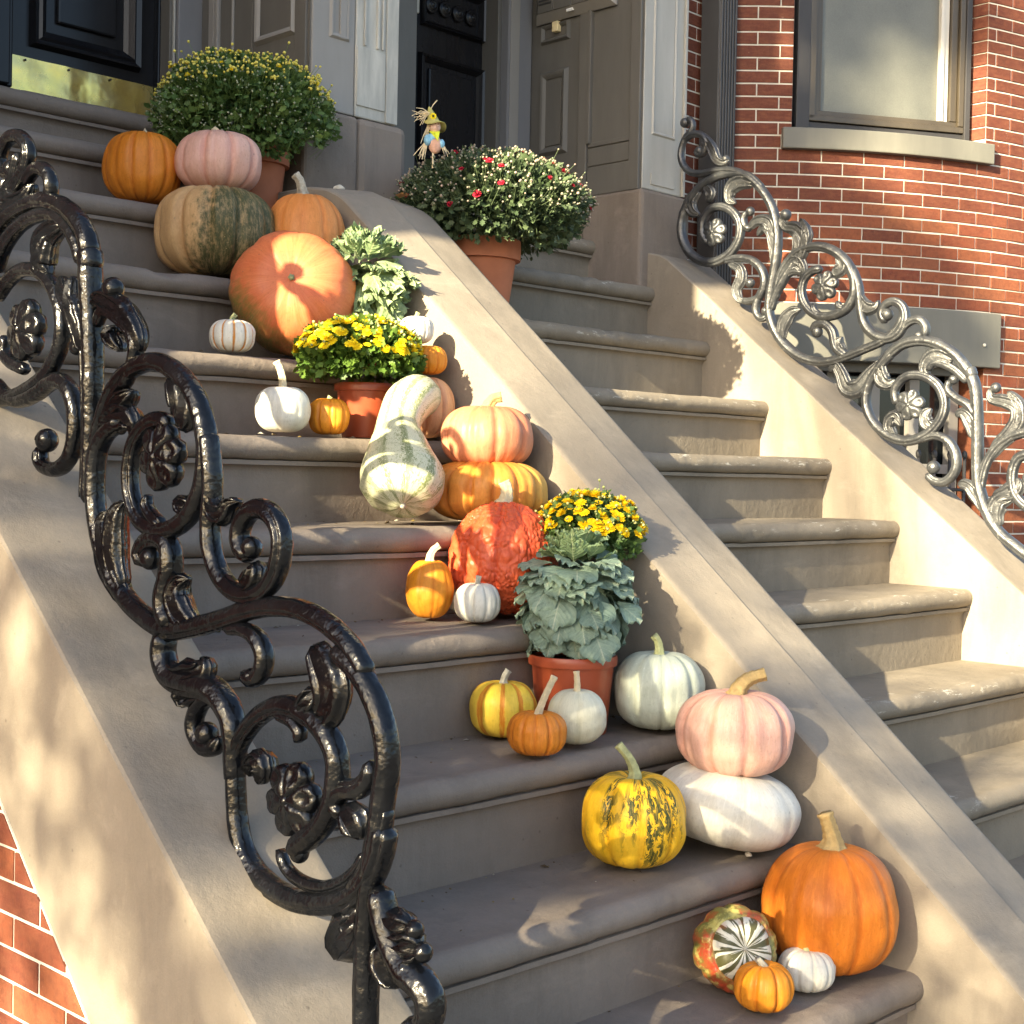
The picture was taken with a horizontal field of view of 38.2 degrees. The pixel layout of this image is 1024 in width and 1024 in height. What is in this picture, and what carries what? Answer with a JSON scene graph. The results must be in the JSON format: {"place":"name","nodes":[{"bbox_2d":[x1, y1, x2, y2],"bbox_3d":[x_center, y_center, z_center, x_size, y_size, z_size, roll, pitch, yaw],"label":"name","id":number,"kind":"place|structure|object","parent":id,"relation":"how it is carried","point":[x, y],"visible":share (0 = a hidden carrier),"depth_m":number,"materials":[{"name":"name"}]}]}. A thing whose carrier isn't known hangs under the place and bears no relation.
{"place":"outdoors","nodes":[
{"label":"outdoors","id":0,"kind":"place"},
{"bbox_2d":[745,852,751,856],"bbox_3d":[0.430,0.623,2.689,0.013,0.009,0.014,1,1,-7],"label":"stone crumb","id":1,"kind":"object","parent":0,"point":[748,854],"visible":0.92,"depth_m":2.68,"materials":[{"name":"beige stone"}]},
{"label":"pavement","id":2,"kind":"structure","parent":0,"visible":0},
{"bbox_2d":[0,314,412,1023],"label":"cheek wall","id":3,"kind":"structure","parent":2,"relation":"on","point":[130,892],"depth_m":1.95,"materials":[{"name":"stone"}]},
{"bbox_2d":[0,128,446,1023],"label":"iron railing","id":4,"kind":"object","parent":3,"relation":"on","point":[374,934],"visible":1,"depth_m":1.92,"materials":[{"name":"metal"}]},
{"bbox_2d":[0,85,923,1023],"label":"staircase","id":5,"kind":"structure","parent":2,"relation":"on","point":[518,899],"depth_m":2.67,"materials":[{"name":"stone"}]},
{"bbox_2d":[102,128,180,204],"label":"pumpkin","id":6,"kind":"object","parent":5,"relation":"on","point":[138,166],"visible":0.83,"depth_m":3.64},
{"bbox_2d":[154,185,274,278],"bbox_3d":[-0.724,-0.681,3.620,0.305,0.211,0.301,2,2,44],"label":"pumpkin","id":7,"kind":"object","parent":5,"relation":"on","point":[215,230],"visible":0.74,"depth_m":3.50,"materials":[{"name":"green food"}]},
{"bbox_2d":[174,126,261,190],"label":"pumpkin","id":8,"kind":"object","parent":7,"relation":"on","point":[214,156],"visible":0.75,"depth_m":3.63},
{"bbox_2d":[209,313,255,352],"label":"pumpkin","id":9,"kind":"object","parent":5,"relation":"on","point":[231,334],"visible":1,"depth_m":3.26,"materials":[{"name":"white food"}]},
{"bbox_2d":[143,40,342,208],"bbox_3d":[-0.717,-0.998,3.896,0.496,0.462,0.449,2,1,26],"label":"potted chrysanthemum","id":10,"kind":"object","parent":5,"relation":"on","point":[248,86],"visible":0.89,"depth_m":3.78,"materials":[{"name":"plant"}]},
{"bbox_2d":[255,359,310,431],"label":"pumpkin","id":11,"kind":"object","parent":5,"relation":"on","point":[282,407],"visible":1,"depth_m":3.09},
{"bbox_2d":[228,230,355,355],"bbox_3d":[-0.511,-0.515,3.456,0.287,0.291,0.210,-39,-4,-11],"label":"pumpkin","id":12,"kind":"object","parent":5,"relation":"on","point":[285,287],"visible":0.87,"depth_m":3.37,"materials":[{"name":"orange food"}]},
{"bbox_2d":[271,171,345,257],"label":"pumpkin","id":13,"kind":"object","parent":5,"relation":"on","point":[302,210],"visible":0.52,"depth_m":3.62,"materials":[{"name":"orange food"}]},
{"bbox_2d":[309,395,349,434],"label":"pumpkin","id":14,"kind":"object","parent":5,"relation":"on","point":[329,415],"visible":0.98,"depth_m":3.17,"materials":[{"name":"orange food"}]},
{"bbox_2d":[292,312,427,438],"bbox_3d":[-0.341,-0.308,3.319,0.292,0.283,0.329,2,2,44],"label":"potted chrysanthemum","id":15,"kind":"object","parent":5,"relation":"on","point":[331,346],"visible":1,"depth_m":3.25,"materials":[{"name":"plant"}]},
{"bbox_2d":[330,221,421,365],"bbox_3d":[-0.371,-0.521,3.529,0.288,0.348,0.245,2,2,44],"label":"potted kale","id":16,"kind":"object","parent":5,"relation":"on","point":[379,284],"visible":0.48,"depth_m":3.49,"materials":[{"name":"plant"}]},
{"bbox_2d":[360,374,444,517],"bbox_3d":[-0.235,-0.147,3.164,0.177,0.314,0.367,1,1,-6],"label":"gourd","id":17,"kind":"object","parent":5,"relation":"on","point":[402,473],"visible":1,"depth_m":3.03,"materials":[{"name":"white food"}]},
{"bbox_2d":[405,542,453,617],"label":"pumpkin","id":18,"kind":"object","parent":5,"relation":"on","point":[429,591],"visible":1,"depth_m":2.92,"materials":[{"name":"food"}]},
{"bbox_2d":[421,377,454,437],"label":"pumpkin","id":19,"kind":"object","parent":5,"relation":"on","point":[431,425],"visible":0.23,"depth_m":3.37,"materials":[{"name":"pink food"}]},
{"bbox_2d":[418,345,446,374],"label":"pumpkin","id":20,"kind":"object","parent":19,"relation":"on","point":[436,357],"visible":0.7,"depth_m":3.38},
{"bbox_2d":[400,311,433,343],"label":"pumpkin","id":21,"kind":"object","parent":20,"relation":"on","point":[423,326],"visible":0.62,"depth_m":3.37,"materials":[{"name":"white food"}]},
{"bbox_2d":[454,575,500,621],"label":"pumpkin","id":22,"kind":"object","parent":5,"relation":"on","point":[477,601],"visible":1,"depth_m":2.89,"materials":[{"name":"white food"}]},
{"bbox_2d":[433,462,547,520],"bbox_3d":[-0.055,-0.044,3.207,0.266,0.129,0.262,2,2,44],"label":"pumpkin","id":23,"kind":"object","parent":5,"relation":"on","point":[469,487],"visible":0.62,"depth_m":3.10,"materials":[{"name":"food"}]},
{"bbox_2d":[441,392,532,462],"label":"pumpkin","id":24,"kind":"object","parent":23,"relation":"on","point":[487,430],"visible":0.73,"depth_m":3.14,"materials":[{"name":"orange food"}]},
{"bbox_2d":[469,668,536,737],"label":"pumpkin","id":25,"kind":"object","parent":5,"relation":"on","point":[495,706],"visible":0.78,"depth_m":2.76,"materials":[{"name":"yellow food"}]},
{"bbox_2d":[448,479,557,614],"bbox_3d":[-0.018,0.071,3.048,0.230,0.279,0.225,2,2,44],"label":"pumpkin","id":26,"kind":"object","parent":5,"relation":"on","point":[495,543],"visible":0.71,"depth_m":2.96,"materials":[{"name":"red food"}]},
{"bbox_2d":[506,675,566,755],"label":"pumpkin","id":27,"kind":"object","parent":5,"relation":"on","point":[539,730],"visible":1,"depth_m":2.60,"materials":[{"name":"orange food"}]},
{"bbox_2d":[548,671,606,743],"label":"pumpkin","id":28,"kind":"object","parent":5,"relation":"on","point":[580,712],"visible":0.91,"depth_m":2.70,"materials":[{"name":"white food"}]},
{"bbox_2d":[514,525,642,734],"bbox_3d":[0.129,0.228,2.917,0.257,0.406,0.261,2,2,44],"label":"potted kale","id":29,"kind":"object","parent":5,"relation":"on","point":[574,617],"visible":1,"depth_m":2.84,"materials":[{"name":"plant"}]},
{"bbox_2d":[535,479,648,568],"bbox_3d":[0.156,0.076,3.057,0.238,0.291,0.257,2,2,44],"label":"potted chrysanthemum","id":30,"kind":"object","parent":5,"relation":"on","point":[621,523],"visible":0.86,"depth_m":2.99,"materials":[{"name":"plant"}]},
{"bbox_2d":[581,741,685,868],"bbox_3d":[0.215,0.512,2.603,0.190,0.216,0.189,1,1,-25],"label":"pumpkin","id":31,"kind":"object","parent":5,"relation":"on","point":[633,816],"visible":1,"depth_m":2.54,"materials":[{"name":"yellow food"}]},
{"bbox_2d":[613,633,704,729],"bbox_3d":[0.291,0.332,2.924,0.181,0.188,0.180,2,2,44],"label":"pumpkin","id":32,"kind":"object","parent":5,"relation":"on","point":[658,687],"visible":0.87,"depth_m":2.86,"materials":[{"name":"white food"}]},
{"bbox_2d":[662,762,800,851],"bbox_3d":[0.400,0.544,2.739,0.264,0.136,0.261,12,2,44],"label":"squash","id":33,"kind":"object","parent":5,"relation":"on","point":[762,813],"visible":0.69,"depth_m":2.63,"materials":[{"name":"white food"}]},
{"bbox_2d":[675,667,794,776],"bbox_3d":[0.413,0.385,2.736,0.219,0.197,0.216,1,1,15],"label":"pumpkin","id":34,"kind":"object","parent":33,"relation":"on","point":[739,727],"visible":0.98,"depth_m":2.66,"materials":[{"name":"pink food"}]},
{"bbox_2d":[693,903,776,993],"bbox_3d":[0.380,0.741,2.512,0.145,0.147,0.102,-34,-5,-18],"label":"turban squash","id":35,"kind":"object","parent":5,"relation":"on","point":[730,940],"visible":0.87,"depth_m":2.47,"materials":[{"name":"multicoloured food"}]},
{"bbox_2d":[734,955,794,1012],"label":"pumpkin","id":36,"kind":"object","parent":5,"relation":"on","point":[761,985],"visible":1,"depth_m":2.39,"materials":[{"name":"orange food"}]},
{"bbox_2d":[778,947,835,992],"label":"pumpkin","id":37,"kind":"object","parent":5,"relation":"on","point":[810,971],"visible":0.81,"depth_m":2.49,"materials":[{"name":"white food"}]},
{"bbox_2d":[761,810,898,975],"bbox_3d":[0.564,0.667,2.615,0.239,0.280,0.241,2,2,44],"label":"pumpkin","id":38,"kind":"object","parent":5,"relation":"on","point":[831,894],"visible":0.81,"depth_m":2.53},
{"bbox_2d":[0,0,1023,544],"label":"brick row house","id":39,"kind":"structure","parent":2,"relation":"on","point":[880,142],"depth_m":5.31,"materials":[{"name":"red"}]},
{"bbox_2d":[10,0,153,115],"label":"door","id":40,"kind":"structure","parent":39,"relation":"in","point":[94,52],"depth_m":4.19,"materials":[{"name":"black metal"}]},
{"bbox_2d":[414,0,486,171],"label":"door","id":41,"kind":"structure","parent":39,"relation":"in","point":[451,34],"depth_m":5.24,"materials":[{"name":"paint"}]},
{"bbox_2d":[792,0,972,140],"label":"window","id":42,"kind":"structure","parent":39,"relation":"in","point":[896,66],"depth_m":5.48,"materials":[{"name":"grey glass"}]},
{"bbox_2d":[817,362,958,494],"bbox_3d":[1.333,0.220,5.536,0.885,1.700,0.165,1,1,-14],"label":"basement window","id":43,"kind":"structure","parent":39,"relation":"in","point":[881,403],"depth_m":5.57,"materials":[{"name":"grey glass"}]},
{"bbox_2d":[278,187,1023,1023],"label":"cheek wall","id":44,"kind":"structure","parent":2,"relation":"on","point":[714,611],"depth_m":2.99,"materials":[{"name":"stone"}]},
{"bbox_2d":[333,185,344,188],"bbox_3d":[-0.466,-0.873,3.988,0.031,0.020,0.030,1,1,-4],"label":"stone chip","id":45,"kind":"object","parent":44,"relation":"on","point":[338,187],"visible":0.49,"depth_m":3.98,"materials":[{"name":"white stone"}]},
{"bbox_2d":[396,192,407,197],"bbox_3d":[-0.294,-0.844,3.938,0.048,0.009,0.036,2,2,44],"label":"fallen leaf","id":46,"kind":"object","parent":44,"relation":"on","point":[400,195],"visible":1,"depth_m":3.93,"materials":[{"name":"brown plant"}]},
{"bbox_2d":[404,173,1023,877],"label":"staircase","id":47,"kind":"structure","parent":2,"relation":"on","point":[924,691],"depth_m":4.14,"materials":[{"name":"stone"}]},
{"bbox_2d":[390,144,598,302],"bbox_3d":[-0.061,-0.807,4.194,0.622,0.488,0.573,2,2,44],"label":"potted chrysanthemum","id":48,"kind":"object","parent":47,"relation":"on","point":[455,194],"visible":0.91,"depth_m":4.03,"materials":[{"name":"plant"}]},
{"bbox_2d":[412,100,449,167],"bbox_3d":[-0.221,-1.026,4.011,0.070,0.185,0.089,2,2,44],"label":"scarecrow doll","id":49,"kind":"object","parent":48,"relation":"in","point":[432,140],"visible":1,"depth_m":4.00,"materials":[{"name":"fabric"}]},
{"bbox_2d":[647,253,1023,666],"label":"cheek wall","id":50,"kind":"structure","parent":2,"relation":"on","point":[946,538],"depth_m":4.53,"materials":[{"name":"stone"}]},
{"bbox_2d":[676,116,1023,559],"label":"iron railing","id":51,"kind":"object","parent":50,"relation":"on","point":[773,224],"visible":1,"depth_m":4.60,"materials":[{"name":"metal"}]}
]}

